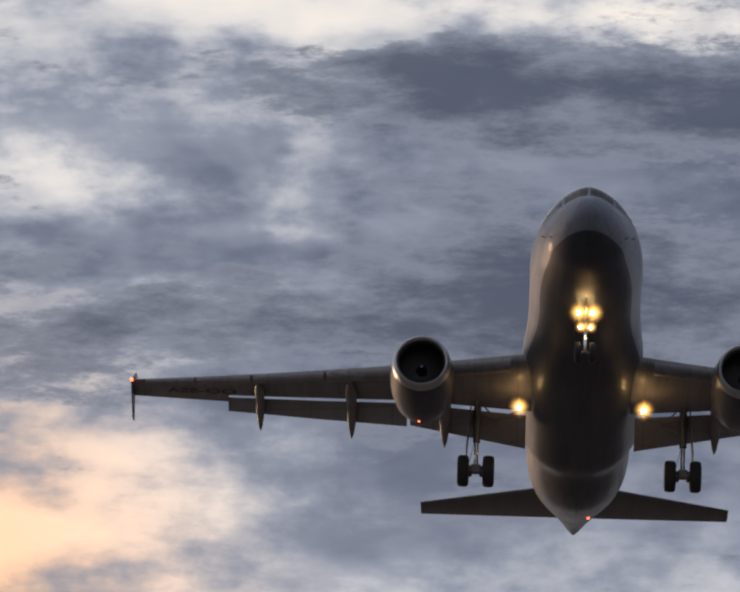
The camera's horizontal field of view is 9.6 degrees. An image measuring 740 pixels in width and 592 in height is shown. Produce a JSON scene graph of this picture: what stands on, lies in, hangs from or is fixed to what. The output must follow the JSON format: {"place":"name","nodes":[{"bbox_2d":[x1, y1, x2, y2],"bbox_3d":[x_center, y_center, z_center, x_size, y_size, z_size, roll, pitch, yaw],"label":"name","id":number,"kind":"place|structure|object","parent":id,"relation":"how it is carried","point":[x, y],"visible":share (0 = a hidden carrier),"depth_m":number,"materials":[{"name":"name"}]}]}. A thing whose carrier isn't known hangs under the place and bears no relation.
{"place":"outdoors","nodes":[
{"label":"outdoors","id":0,"kind":"place"},
{"bbox_2d":[131,354,531,419],"bbox_3d":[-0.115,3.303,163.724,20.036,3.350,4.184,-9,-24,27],"label":"wing","id":1,"kind":"structure","parent":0,"point":[504,390],"depth_m":162.48,"materials":[{"name":"grey metal"}]},
{"bbox_2d":[168,387,235,393],"bbox_3d":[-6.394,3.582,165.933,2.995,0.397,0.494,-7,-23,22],"label":"registration lettering","id":2,"kind":"object","parent":1,"relation":"on","point":[191,391],"visible":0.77,"depth_m":165.94,"materials":[{"name":"black paint"}]},
{"bbox_2d":[146,358,509,383],"bbox_3d":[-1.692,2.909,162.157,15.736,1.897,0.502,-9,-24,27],"label":"slats","id":3,"kind":"object","parent":1,"relation":"attached to","point":[481,367],"visible":0.9,"depth_m":161.78,"materials":[{"name":"paint"}]},
{"bbox_2d":[255,381,450,447],"bbox_3d":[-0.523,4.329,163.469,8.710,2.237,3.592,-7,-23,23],"label":"flap track fairings","id":4,"kind":"object","parent":1,"relation":"attached to","point":[351,407],"visible":0.79,"depth_m":163.56,"materials":[{"name":"paint"}]},
{"bbox_2d":[228,397,525,448],"bbox_3d":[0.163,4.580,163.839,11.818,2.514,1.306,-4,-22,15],"label":"wing flaps","id":5,"kind":"object","parent":1,"relation":"attached to","point":[509,429],"visible":0.69,"depth_m":163.57,"materials":[{"name":"paint"}]},
{"bbox_2d":[390,336,453,422],"bbox_3d":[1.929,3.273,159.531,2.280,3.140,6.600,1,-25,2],"label":"engine","id":6,"kind":"object","parent":1,"relation":"attached to","point":[422,378],"visible":1,"depth_m":157.09,"materials":[{"name":"paint"}]},
{"bbox_2d":[457,400,519,486],"bbox_3d":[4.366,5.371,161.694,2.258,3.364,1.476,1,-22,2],"label":"gear","id":7,"kind":"object","parent":1,"relation":"attached to","point":[466,471],"visible":0.92,"depth_m":161.30,"materials":[{"name":"black rubber"}]},
{"bbox_2d":[0,0,739,591],"label":"sky","id":8,"kind":"structure","parent":0,"point":[189,188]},
{"bbox_2d":[630,357,714,413],"bbox_3d":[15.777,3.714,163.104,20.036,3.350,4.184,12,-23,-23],"label":"wing","id":9,"kind":"structure","parent":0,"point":[654,393],"depth_m":160.00,"materials":[{"name":"grey metal"}]},
{"bbox_2d":[522,187,642,534],"bbox_3d":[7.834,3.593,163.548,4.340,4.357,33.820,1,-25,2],"label":"fuselage","id":10,"kind":"object","parent":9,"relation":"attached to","point":[579,436],"visible":0.9,"depth_m":156.42,"materials":[{"name":"paint"}]},
{"bbox_2d":[130,312,645,518],"bbox_3d":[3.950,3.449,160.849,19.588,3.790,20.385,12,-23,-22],"label":"lights","id":11,"kind":"object","parent":10,"relation":"attached to","point":[518,400],"visible":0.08,"depth_m":160.02,"materials":[{"name":"yellow glass"}]},
{"bbox_2d":[421,488,727,521],"bbox_3d":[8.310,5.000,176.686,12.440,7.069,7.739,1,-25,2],"label":"horizontal stabilizer","id":12,"kind":"object","parent":10,"relation":"attached to","point":[527,502],"visible":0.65,"depth_m":177.07,"materials":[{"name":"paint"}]},
{"bbox_2d":[573,297,597,363],"bbox_3d":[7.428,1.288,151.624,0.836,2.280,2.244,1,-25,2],"label":"nose landing gear","id":13,"kind":"object","parent":10,"relation":"attached to","point":[578,352],"visible":0.88,"depth_m":151.37,"materials":[{"name":"black rubber"}]},
{"bbox_2d":[572,300,591,324],"bbox_3d":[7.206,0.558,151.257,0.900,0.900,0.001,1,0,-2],"label":"landing light","id":14,"kind":"object","parent":13,"relation":"attached to","point":[583,312],"visible":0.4,"depth_m":151.26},
{"bbox_2d":[529,187,642,284],"bbox_3d":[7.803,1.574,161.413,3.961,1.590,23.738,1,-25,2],"label":"windows","id":15,"kind":"structure","parent":10,"relation":"attached to","point":[581,192],"depth_m":151.13,"materials":[{"name":"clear glass"}]},
{"bbox_2d":[542,236,634,510],"bbox_3d":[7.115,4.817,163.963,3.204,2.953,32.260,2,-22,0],"label":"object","id":16,"kind":"object","parent":10,"relation":"attached to","point":[600,363],"visible":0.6,"depth_m":152.95,"materials":[{"name":"paint"}]},
{"bbox_2d":[641,406,701,492],"bbox_3d":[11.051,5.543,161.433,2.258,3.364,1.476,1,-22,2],"label":"gear","id":17,"kind":"object","parent":9,"relation":"attached to","point":[692,476],"visible":0.94,"depth_m":161.01,"materials":[{"name":"black rubber"}]},
{"bbox_2d":[655,362,713,382],"bbox_3d":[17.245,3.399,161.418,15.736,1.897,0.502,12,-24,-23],"label":"slats","id":18,"kind":"object","parent":9,"relation":"attached to","point":[683,372],"visible":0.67,"depth_m":158.43,"materials":[{"name":"paint"}]},
{"bbox_2d":[633,415,739,451],"bbox_3d":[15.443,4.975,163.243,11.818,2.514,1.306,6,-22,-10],"label":"flaps","id":19,"kind":"object","parent":9,"relation":"attached to","point":[650,433],"visible":0.79,"depth_m":162.23,"materials":[{"name":"paint"}]},
{"bbox_2d":[710,402,721,453],"bbox_3d":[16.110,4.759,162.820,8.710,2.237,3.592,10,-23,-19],"label":"flap tracks","id":20,"kind":"object","parent":9,"relation":"on","point":[715,427],"visible":0.6,"depth_m":162.17,"materials":[{"name":"metal"}]},
{"bbox_2d":[711,345,739,430],"bbox_3d":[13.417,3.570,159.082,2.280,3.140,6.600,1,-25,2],"label":"engine","id":21,"kind":"object","parent":9,"relation":"on","point":[725,392],"visible":1,"depth_m":156.69,"materials":[{"name":"paint"}]}
]}

